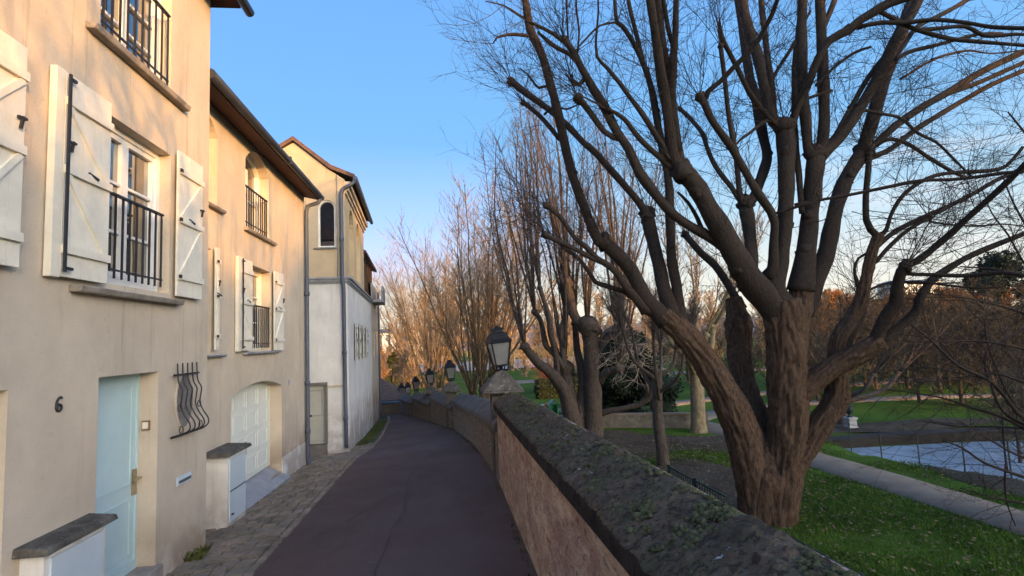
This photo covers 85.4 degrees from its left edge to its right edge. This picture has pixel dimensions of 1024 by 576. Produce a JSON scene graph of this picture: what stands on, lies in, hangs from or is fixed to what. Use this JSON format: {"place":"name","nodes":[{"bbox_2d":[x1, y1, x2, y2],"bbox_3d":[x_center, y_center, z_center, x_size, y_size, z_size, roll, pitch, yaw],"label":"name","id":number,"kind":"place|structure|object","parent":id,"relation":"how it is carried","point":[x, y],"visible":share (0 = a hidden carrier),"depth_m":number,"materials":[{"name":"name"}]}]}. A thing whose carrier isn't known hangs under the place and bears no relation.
{"place":"outdoors","nodes":[
{"label":"outdoors","id":0,"kind":"place"},
{"bbox_2d":[166,416,389,575],"bbox_3d":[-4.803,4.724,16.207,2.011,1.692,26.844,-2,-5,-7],"label":"cobble pavement","id":1,"kind":"structure","parent":0,"point":[244,543],"depth_m":7.86,"materials":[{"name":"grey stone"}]},
{"bbox_2d":[0,0,253,575],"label":"plaster house","id":2,"kind":"structure","parent":1,"relation":"on","point":[104,157],"depth_m":5.19,"materials":[{"name":"white paint"}]},
{"bbox_2d":[11,513,117,575],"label":"meter cabinet","id":3,"kind":"object","parent":2,"relation":"attached to","point":[76,547],"visible":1,"depth_m":4.25,"materials":[{"name":"blue paint"}]},
{"bbox_2d":[95,373,141,575],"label":"door","id":4,"kind":"structure","parent":2,"relation":"in","point":[117,477],"depth_m":5.50,"materials":[{"name":"blue paint"}]},
{"bbox_2d":[100,0,160,77],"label":"window","id":5,"kind":"structure","parent":2,"relation":"in","point":[107,2],"depth_m":6.07,"materials":[{"name":"white paint"}]},
{"bbox_2d":[107,126,159,291],"bbox_3d":[-3.955,-0.783,5.626,0.080,1.590,1.260,-2,-5,-7],"label":"window","id":6,"kind":"structure","parent":2,"relation":"in","point":[134,167],"depth_m":5.85,"materials":[{"name":"white paint"}]},
{"bbox_2d":[175,372,193,429],"bbox_3d":[-3.819,1.315,6.470,0.014,0.660,0.448,-2,-5,-7],"label":"oval window","id":7,"kind":"structure","parent":2,"relation":"in","point":[181,420],"depth_m":6.44,"materials":[{"name":"white glass"}]},
{"bbox_2d":[182,544,210,561],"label":"weeds","id":8,"kind":"object","parent":1,"relation":"on","point":[200,553],"visible":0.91,"depth_m":6.47,"materials":[{"name":"green plant"}]},
{"bbox_2d":[206,68,323,509],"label":"garage house","id":9,"kind":"structure","parent":1,"relation":"on","point":[261,186],"depth_m":10.42,"materials":[{"name":"beige paint"}]},
{"bbox_2d":[206,443,251,529],"bbox_3d":[-4.218,3.033,8.200,0.418,1.329,0.897,-2,-5,-7],"label":"meter cabinet","id":10,"kind":"object","parent":9,"relation":"attached to","point":[225,485],"visible":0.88,"depth_m":7.90,"materials":[{"name":"blue paint"}]},
{"bbox_2d":[231,382,269,480],"bbox_3d":[-4.822,2.611,10.119,0.083,1.770,2.710,-2,-5,-7],"label":"garage door","id":11,"kind":"structure","parent":9,"relation":"in","point":[250,407],"depth_m":10.50,"materials":[{"name":"paint"}]},
{"bbox_2d":[245,155,258,231],"bbox_3d":[-5.000,-1.768,10.406,0.080,1.530,1.280,-2,-5,-7],"label":"window","id":12,"kind":"structure","parent":9,"relation":"in","point":[251,175],"depth_m":10.77,"materials":[{"name":"white paint"}]},
{"bbox_2d":[248,269,260,350],"bbox_3d":[-4.916,0.399,10.337,0.080,1.540,1.220,-2,-5,-7],"label":"window","id":13,"kind":"structure","parent":9,"relation":"in","point":[257,275],"depth_m":10.82,"materials":[{"name":"beige paint"}]},
{"bbox_2d":[279,136,376,457],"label":"gable house","id":14,"kind":"structure","parent":1,"relation":"on","point":[341,269],"depth_m":16.73,"materials":[{"name":"grey paint"}]},
{"bbox_2d":[310,385,325,443],"bbox_3d":[-5.747,3.713,16.282,0.590,1.700,0.100,-2,-5,-7],"label":"door","id":15,"kind":"structure","parent":14,"relation":"in","point":[317,403],"depth_m":16.28,"materials":[{"name":"grey paint"}]},
{"bbox_2d":[318,200,334,246],"bbox_3d":[-5.610,-1.940,16.834,0.510,1.440,0.080,-2,-5,-7],"label":"window","id":16,"kind":"structure","parent":14,"relation":"in","point":[326,209],"depth_m":16.84,"materials":[{"name":"black glass"}]},
{"bbox_2d":[355,421,386,445],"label":"wall grass","id":17,"kind":"structure","parent":1,"relation":"on","point":[372,434],"depth_m":20.87,"materials":[{"name":"green plant"}]},
{"bbox_2d":[253,413,537,575],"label":"road","id":18,"kind":"structure","parent":0,"point":[415,547],"depth_m":7.24,"materials":[{"name":"grey asphalt"}]},
{"bbox_2d":[310,420,458,575],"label":"road seams","id":19,"kind":"object","parent":18,"relation":"on","point":[384,499],"visible":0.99,"depth_m":7.80,"materials":[{"name":"black asphalt"}]},
{"bbox_2d":[422,419,532,575],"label":"wall foot growth","id":20,"kind":"object","parent":18,"relation":"on","point":[470,443],"depth_m":8.38,"materials":[{"name":"green plant"}]},
{"bbox_2d":[210,0,1023,331],"label":"sky","id":21,"kind":"structure","parent":0,"point":[349,80],"materials":[{"name":"blue"}]},
{"bbox_2d":[399,308,870,351],"bbox_3d":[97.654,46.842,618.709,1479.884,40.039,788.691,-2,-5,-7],"label":"hills","id":22,"kind":"structure","parent":0,"point":[530,334],"depth_m":603.31,"materials":[{"name":"plant"}]},
{"bbox_2d":[399,339,1023,575],"bbox_3d":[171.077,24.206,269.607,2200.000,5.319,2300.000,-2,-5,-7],"label":"park lawn","id":23,"kind":"structure","parent":0,"point":[878,411],"depth_m":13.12,"materials":[{"name":"green plant"}]},
{"bbox_2d":[368,282,385,424],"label":"balcony block","id":24,"kind":"structure","parent":23,"relation":"on","point":[376,361],"depth_m":27.64,"materials":[{"name":"beige paint"}]},
{"bbox_2d":[380,329,395,358],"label":"building","id":25,"kind":"structure","parent":23,"relation":"on","point":[385,341],"depth_m":150.54,"materials":[{"name":"paint"}]},
{"bbox_2d":[381,401,399,414],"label":"cross wall","id":26,"kind":"structure","parent":23,"relation":"on","point":[390,407],"depth_m":30.79,"materials":[{"name":"stone"}]},
{"bbox_2d":[381,378,405,400],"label":"tiled shed","id":27,"kind":"structure","parent":23,"relation":"on","point":[390,391],"depth_m":32.83,"materials":[{"name":"beige paint"}]},
{"bbox_2d":[385,352,405,385],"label":"green conifer","id":28,"kind":"object","parent":23,"relation":"on","point":[392,379],"visible":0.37,"depth_m":45.95,"materials":[{"name":"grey plant"}]},
{"bbox_2d":[381,352,409,381],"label":"orange bush","id":29,"kind":"object","parent":23,"relation":"on","point":[383,369],"visible":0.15,"depth_m":52.55,"materials":[{"name":"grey plant"}]},
{"bbox_2d":[390,344,417,389],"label":"white birch","id":30,"kind":"object","parent":23,"relation":"on","point":[404,358],"visible":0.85,"depth_m":43.14,"materials":[{"name":"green plant"}]},
{"bbox_2d":[372,253,466,387],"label":"pollard tree","id":31,"kind":"object","parent":23,"relation":"on","point":[397,344],"visible":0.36,"depth_m":51.20,"materials":[{"name":"brown plant"}]},
{"bbox_2d":[405,290,435,371],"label":"golden tree","id":32,"kind":"object","parent":23,"relation":"on","point":[421,334],"visible":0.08,"depth_m":84.19,"materials":[{"name":"brown plant"}]},
{"bbox_2d":[422,385,436,396],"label":"stone pier","id":33,"kind":"structure","parent":23,"relation":"on","point":[429,390],"depth_m":25.38,"materials":[{"name":"grey stone"}]},
{"bbox_2d":[424,368,433,385],"bbox_3d":[-3.812,4.143,25.660,0.410,0.860,0.410,-4,-5,-19],"label":"lantern","id":34,"kind":"object","parent":33,"relation":"on","point":[429,375],"visible":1,"depth_m":25.54,"materials":[{"name":"black paint"}]},
{"bbox_2d":[372,216,495,391],"bbox_3d":[-5.077,1.328,38.685,9.958,13.346,8.568,-2,-5,-7],"label":"pollard tree","id":35,"kind":"object","parent":23,"relation":"on","point":[438,382],"visible":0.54,"depth_m":37.89,"materials":[{"name":"brown plant"}]},
{"bbox_2d":[441,381,460,427],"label":"stone pier","id":36,"kind":"structure","parent":23,"relation":"on","point":[450,389],"depth_m":19.96,"materials":[{"name":"grey stone"}]},
{"bbox_2d":[443,359,455,381],"bbox_3d":[-2.260,3.043,20.259,0.410,0.860,0.410,-4,-5,-19],"label":"lantern","id":37,"kind":"object","parent":36,"relation":"on","point":[449,367],"visible":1,"depth_m":20.14,"materials":[{"name":"black paint"}]},
{"bbox_2d":[383,157,586,399],"bbox_3d":[-0.564,0.098,28.108,11.522,13.204,10.597,-2,-5,-7],"label":"pollard tree","id":38,"kind":"object","parent":23,"relation":"on","point":[491,318],"visible":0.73,"depth_m":26.55,"materials":[{"name":"brown plant"}]},
{"bbox_2d":[480,370,524,476],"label":"stone pier","id":39,"kind":"structure","parent":23,"relation":"on","point":[497,384],"depth_m":9.51,"materials":[{"name":"grey stone"}]},
{"bbox_2d":[484,326,511,371],"bbox_3d":[-0.230,1.103,9.809,0.410,0.860,0.410,-5,-4,-19],"label":"lantern","id":40,"kind":"object","parent":39,"relation":"on","point":[498,342],"visible":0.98,"depth_m":9.70,"materials":[{"name":"black paint"}]},
{"bbox_2d":[500,299,529,370],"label":"golden tree","id":41,"kind":"object","parent":23,"relation":"on","point":[511,364],"visible":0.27,"depth_m":77.88,"materials":[{"name":"brown plant"}]},
{"bbox_2d":[513,327,532,376],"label":"golden tree","id":42,"kind":"object","parent":23,"relation":"on","point":[525,369],"visible":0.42,"depth_m":61.97,"materials":[{"name":"orange plant"}]},
{"bbox_2d":[527,298,551,358],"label":"golden tree","id":43,"kind":"object","parent":23,"relation":"on","point":[537,341],"visible":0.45,"depth_m":84.02,"materials":[{"name":"brown plant"}]},
{"bbox_2d":[533,378,551,392],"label":"clipped hedge","id":44,"kind":"object","parent":23,"relation":"on","point":[540,381],"visible":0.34,"depth_m":40.13,"materials":[{"name":"green plant"}]},
{"bbox_2d":[418,357,667,372],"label":"square","id":45,"kind":"structure","parent":23,"relation":"on","point":[467,364],"depth_m":104.38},
{"bbox_2d":[537,320,553,367],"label":"golden tree","id":46,"kind":"object","parent":23,"relation":"on","point":[548,360],"visible":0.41,"depth_m":66.05,"materials":[{"name":"brown plant"}]},
{"bbox_2d":[539,294,559,360],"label":"golden tree","id":47,"kind":"object","parent":23,"relation":"on","point":[551,306],"visible":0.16,"depth_m":110.63,"materials":[{"name":"brown plant"}]},
{"bbox_2d":[547,399,560,414],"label":"play house","id":48,"kind":"structure","parent":23,"relation":"on","point":[554,408],"depth_m":27.27,"materials":[{"name":"green plastic"}]},
{"bbox_2d":[534,383,577,398],"bbox_3d":[3.560,6.768,36.576,4.177,1.074,1.241,-2,-5,-7],"label":"clipped hedge","id":49,"kind":"object","parent":23,"relation":"on","point":[544,391],"visible":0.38,"depth_m":36.06,"materials":[{"name":"green plant"}]},
{"bbox_2d":[554,298,582,362],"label":"golden tree","id":50,"kind":"object","parent":23,"relation":"on","point":[569,342],"visible":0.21,"depth_m":79.85,"materials":[{"name":"brown plant"}]},
{"bbox_2d":[568,324,583,372],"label":"golden tree","id":51,"kind":"object","parent":23,"relation":"on","point":[574,361],"visible":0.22,"depth_m":60.09,"materials":[{"name":"brown plant"}]},
{"bbox_2d":[468,62,686,437],"bbox_3d":[2.591,-1.244,21.027,8.520,14.912,6.212,-2,-5,-7],"label":"pollard tree","id":52,"kind":"object","parent":23,"relation":"on","point":[583,408],"visible":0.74,"depth_m":20.28,"materials":[{"name":"brown plant"}]},
{"bbox_2d":[581,292,607,341],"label":"building","id":53,"kind":"structure","parent":23,"relation":"on","point":[600,314],"depth_m":86.39,"materials":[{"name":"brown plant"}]},
{"bbox_2d":[398,391,860,575],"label":"parapet wall","id":54,"kind":"structure","parent":23,"relation":"on","point":[581,501],"depth_m":2.96,"materials":[{"name":"stone"}]},
{"bbox_2d":[603,430,675,460],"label":"bare soil","id":55,"kind":"structure","parent":23,"relation":"on","point":[623,442],"depth_m":19.42,"materials":[{"name":"brown soil"}]},
{"bbox_2d":[598,326,684,412],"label":"dark yew","id":56,"kind":"object","parent":23,"relation":"on","point":[615,395],"visible":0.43,"depth_m":24.66,"materials":[{"name":"green plant"}]},
{"bbox_2d":[592,275,706,465],"bbox_3d":[4.102,2.486,16.348,3.320,6.004,3.603,-2,-5,-7],"label":"lawn tree","id":57,"kind":"object","parent":23,"relation":"on","point":[658,389],"visible":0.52,"depth_m":16.29,"materials":[{"name":"brown plant"}]},
{"bbox_2d":[603,412,708,427],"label":"park wall","id":58,"kind":"structure","parent":23,"relation":"on","point":[645,420],"depth_m":22.35,"materials":[{"name":"grey stone"}]},
{"bbox_2d":[643,315,683,380],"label":"scrub tree","id":59,"kind":"object","parent":23,"relation":"on","point":[665,348],"visible":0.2,"depth_m":42.83,"materials":[{"name":"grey plant"}]},
{"bbox_2d":[656,306,703,382],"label":"scrub tree","id":60,"kind":"object","parent":23,"relation":"on","point":[687,372],"visible":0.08,"depth_m":43.98,"materials":[{"name":"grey plant"}]},
{"bbox_2d":[351,428,1023,575],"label":"fallen leaves","id":61,"kind":"object","parent":23,"relation":"on","point":[957,562],"visible":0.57,"depth_m":11.68,"materials":[{"name":"brown plant"}]},
{"bbox_2d":[609,173,773,433],"bbox_3d":[6.979,0.896,21.809,6.678,9.872,7.138,-2,-5,-7],"label":"plane tree","id":62,"kind":"object","parent":23,"relation":"on","point":[698,425],"visible":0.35,"depth_m":20.98,"materials":[{"name":"brown plant"}]},
{"bbox_2d":[656,457,737,509],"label":"bare soil","id":63,"kind":"structure","parent":23,"relation":"on","point":[712,481],"depth_m":14.66,"materials":[{"name":"brown soil"}]},
{"bbox_2d":[666,435,727,451],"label":"bare soil","id":64,"kind":"structure","parent":23,"relation":"on","point":[702,440],"depth_m":18.79,"materials":[{"name":"brown soil"}]},
{"bbox_2d":[667,464,727,503],"bbox_3d":[4.083,4.592,12.358,0.051,0.705,2.833,-2,-5,-8],"label":"lawn railing","id":65,"kind":"object","parent":23,"relation":"on","point":[694,480],"visible":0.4,"depth_m":12.34,"materials":[{"name":"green metal"}]},
{"bbox_2d":[700,287,725,350],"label":"golden tree","id":66,"kind":"object","parent":23,"relation":"on","point":[712,296],"visible":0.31,"depth_m":114.89,"materials":[{"name":"brown plant"}]},
{"bbox_2d":[698,299,728,367],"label":"scrub tree","id":67,"kind":"object","parent":23,"relation":"on","point":[717,339],"visible":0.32,"depth_m":40.93,"materials":[{"name":"brown plant"}]},
{"bbox_2d":[417,0,1023,528],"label":"tree","id":68,"kind":"object","parent":23,"relation":"on","point":[777,444],"visible":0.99,"depth_m":10.92,"materials":[{"name":"brown plant"}]},
{"bbox_2d":[711,293,729,355],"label":"golden tree","id":69,"kind":"object","parent":23,"relation":"on","point":[722,319],"visible":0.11,"depth_m":90.86,"materials":[{"name":"brown plant"}]},
{"bbox_2d":[719,311,765,382],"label":"scrub tree","id":70,"kind":"object","parent":23,"relation":"on","point":[755,347],"visible":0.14,"depth_m":38.03,"materials":[{"name":"brown plant"}]},
{"bbox_2d":[750,304,765,358],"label":"golden tree","id":71,"kind":"object","parent":23,"relation":"on","point":[758,323],"visible":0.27,"depth_m":86.30,"materials":[{"name":"brown plant"}]},
{"bbox_2d":[746,309,808,387],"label":"scrub tree","id":72,"kind":"object","parent":23,"relation":"on","point":[763,355],"visible":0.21,"depth_m":34.21,"materials":[{"name":"brown plant"}]},
{"bbox_2d":[807,309,829,400],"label":"scrub tree","id":73,"kind":"object","parent":23,"relation":"on","point":[811,366],"visible":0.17,"depth_m":27.88,"materials":[{"name":"brown plant"}]},
{"bbox_2d":[786,532,865,575],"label":"lawn railing","id":74,"kind":"object","parent":23,"relation":"on","point":[817,551],"visible":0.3,"depth_m":8.24,"materials":[{"name":"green metal"}]},
{"bbox_2d":[822,288,843,321],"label":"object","id":75,"kind":"object","parent":23,"relation":"on","point":[835,292],"visible":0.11,"depth_m":109.90,"materials":[{"name":"brown plant"}]},
{"bbox_2d":[808,291,864,389],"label":"scrub tree","id":76,"kind":"object","parent":23,"relation":"on","point":[834,323],"visible":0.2,"depth_m":30.09,"materials":[{"name":"brown plant"}]},
{"bbox_2d":[811,288,868,385],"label":"scrub tree","id":77,"kind":"object","parent":23,"relation":"on","point":[822,319],"visible":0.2,"depth_m":35.08,"materials":[{"name":"brown plant"}]},
{"bbox_2d":[819,280,876,382],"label":"scrub tree","id":78,"kind":"object","parent":23,"relation":"on","point":[853,381],"visible":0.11,"depth_m":38.14,"materials":[{"name":"brown plant"}]},
{"bbox_2d":[842,404,858,427],"bbox_3d":[12.440,4.689,20.418,0.354,1.080,0.354,-2,-5,-7],"label":"garden urn","id":79,"kind":"object","parent":23,"relation":"on","point":[850,419],"visible":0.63,"depth_m":20.30,"materials":[{"name":"stone"}]},
{"bbox_2d":[817,293,899,388],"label":"scrub tree","id":80,"kind":"object","parent":23,"relation":"on","point":[864,380],"visible":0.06,"depth_m":33.88,"materials":[{"name":"brown plant"}]},
{"bbox_2d":[825,290,903,392],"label":"scrub tree","id":81,"kind":"object","parent":23,"relation":"on","point":[875,381],"visible":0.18,"depth_m":30.95,"materials":[{"name":"brown plant"}]},
{"bbox_2d":[808,304,965,424],"bbox_3d":[13.226,2.952,21.078,4.706,5.133,6.162,3,-7,-44],"label":"lawn tree","id":82,"kind":"object","parent":23,"relation":"on","point":[816,356],"visible":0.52,"depth_m":21.00,"materials":[{"name":"brown plant"}]},
{"bbox_2d":[864,280,921,376],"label":"scrub tree","id":83,"kind":"object","parent":23,"relation":"on","point":[880,311],"visible":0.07,"depth_m":40.28,"materials":[{"name":"brown plant"}]},
{"bbox_2d":[765,404,1023,477],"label":"pond fence","id":84,"kind":"object","parent":23,"relation":"on","point":[916,436],"visible":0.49,"depth_m":15.03,"materials":[{"name":"green metal"}]},
{"bbox_2d":[857,280,942,388],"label":"scrub tree","id":85,"kind":"object","parent":23,"relation":"on","point":[899,317],"visible":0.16,"depth_m":32.89,"materials":[{"name":"brown plant"}]},
{"bbox_2d":[864,315,952,402],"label":"scrub tree","id":86,"kind":"object","parent":23,"relation":"on","point":[932,361],"visible":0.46,"depth_m":25.93,"materials":[{"name":"brown plant"}]},
{"bbox_2d":[879,278,944,383],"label":"scrub tree","id":87,"kind":"object","parent":23,"relation":"on","point":[916,345],"visible":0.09,"depth_m":36.09,"materials":[{"name":"brown plant"}]},
{"bbox_2d":[809,81,1023,530],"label":"bankside tree","id":88,"kind":"object","parent":23,"relation":"on","point":[1011,404],"visible":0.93,"depth_m":9.90,"materials":[{"name":"brown plant"}]},
{"bbox_2d":[832,417,1007,432],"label":"bare soil","id":89,"kind":"structure","parent":23,"relation":"on","point":[873,426],"depth_m":20.35,"materials":[{"name":"brown soil"}]},
{"bbox_2d":[826,428,1023,447],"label":"pond bank wall","id":90,"kind":"structure","parent":23,"relation":"on","point":[940,434],"depth_m":19.11,"materials":[{"name":"stone"}]},
{"bbox_2d":[888,281,975,391],"bbox_3d":[22.851,2.887,30.299,4.134,7.259,5.706,-5,-6,27],"label":"scrub tree","id":91,"kind":"object","parent":23,"relation":"on","point":[925,313],"visible":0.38,"depth_m":30.06,"materials":[{"name":"brown plant"}]},
{"bbox_2d":[920,291,989,383],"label":"scrub tree","id":92,"kind":"object","parent":23,"relation":"on","point":[941,327],"visible":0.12,"depth_m":35.15,"materials":[{"name":"brown plant"}]},
{"bbox_2d":[906,301,1005,404],"bbox_3d":[20.043,3.219,24.993,4.121,5.243,2.986,-5,-6,28],"label":"scrub tree","id":93,"kind":"object","parent":23,"relation":"on","point":[959,371],"visible":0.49,"depth_m":24.97,"materials":[{"name":"brown plant"}]},
{"bbox_2d":[927,270,1009,386],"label":"scrub tree","id":94,"kind":"object","parent":23,"relation":"on","point":[963,303],"visible":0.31,"depth_m":33.16,"materials":[{"name":"brown plant"}]},
{"bbox_2d":[930,466,1023,496],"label":"bare soil","id":95,"kind":"structure","parent":23,"relation":"on","point":[1018,488],"depth_m":12.82,"materials":[{"name":"brown soil"}]},
{"bbox_2d":[939,282,1016,378],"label":"scrub tree","id":96,"kind":"object","parent":23,"relation":"on","point":[977,311],"visible":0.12,"depth_m":37.09,"materials":[{"name":"brown plant"}]},
{"bbox_2d":[933,292,1023,406],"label":"scrub tree","id":97,"kind":"object","parent":23,"relation":"on","point":[979,365],"visible":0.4,"depth_m":24.14,"materials":[{"name":"brown plant"}]},
{"bbox_2d":[936,249,1023,372],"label":"dark holm oak","id":98,"kind":"object","parent":23,"relation":"on","point":[991,264],"visible":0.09,"depth_m":37.64,"materials":[{"name":"green plant"}]},
{"bbox_2d":[946,276,1023,391],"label":"scrub tree","id":99,"kind":"object","parent":23,"relation":"on","point":[992,296],"visible":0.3,"depth_m":29.18,"materials":[{"name":"brown plant"}]},
{"bbox_2d":[949,289,1023,412],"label":"scrub tree","id":100,"kind":"object","parent":23,"relation":"on","point":[1010,332],"visible":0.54,"depth_m":22.21,"materials":[{"name":"brown plant"}]},
{"bbox_2d":[967,338,1023,443],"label":"scrub tree","id":101,"kind":"object","parent":23,"relation":"on","point":[1014,370],"visible":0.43,"depth_m":17.31,"materials":[{"name":"brown plant"}]},
{"bbox_2d":[979,364,1023,462],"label":"scrub tree","id":102,"kind":"object","parent":23,"relation":"on","point":[1015,434],"visible":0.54,"depth_m":15.13,"materials":[{"name":"brown plant"}]},
{"bbox_2d":[993,304,1023,380],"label":"dark holm oak","id":103,"kind":"object","parent":23,"relation":"on","point":[1019,339],"visible":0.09,"depth_m":33.93,"materials":[{"name":"green plant"}]},
{"bbox_2d":[1002,276,1023,330],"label":"scrub tree","id":104,"kind":"object","parent":23,"relation":"on","point":[1016,293],"visible":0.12,"depth_m":36.64,"materials":[{"name":"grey plant"}]},
{"bbox_2d":[559,378,942,412],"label":"path","id":105,"kind":"structure","parent":0,"point":[685,402],"depth_m":31.75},
{"bbox_2d":[560,415,1023,534],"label":"gravel path","id":106,"kind":"structure","parent":0,"point":[902,485],"depth_m":12.26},
{"bbox_2d":[705,393,1013,420],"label":"path","id":107,"kind":"structure","parent":0,"point":[712,414],"depth_m":27.13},
{"bbox_2d":[844,441,1023,480],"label":"pond water","id":108,"kind":"structure","parent":0,"point":[903,451],"depth_m":17.16,"materials":[{"name":"blue liquid"}]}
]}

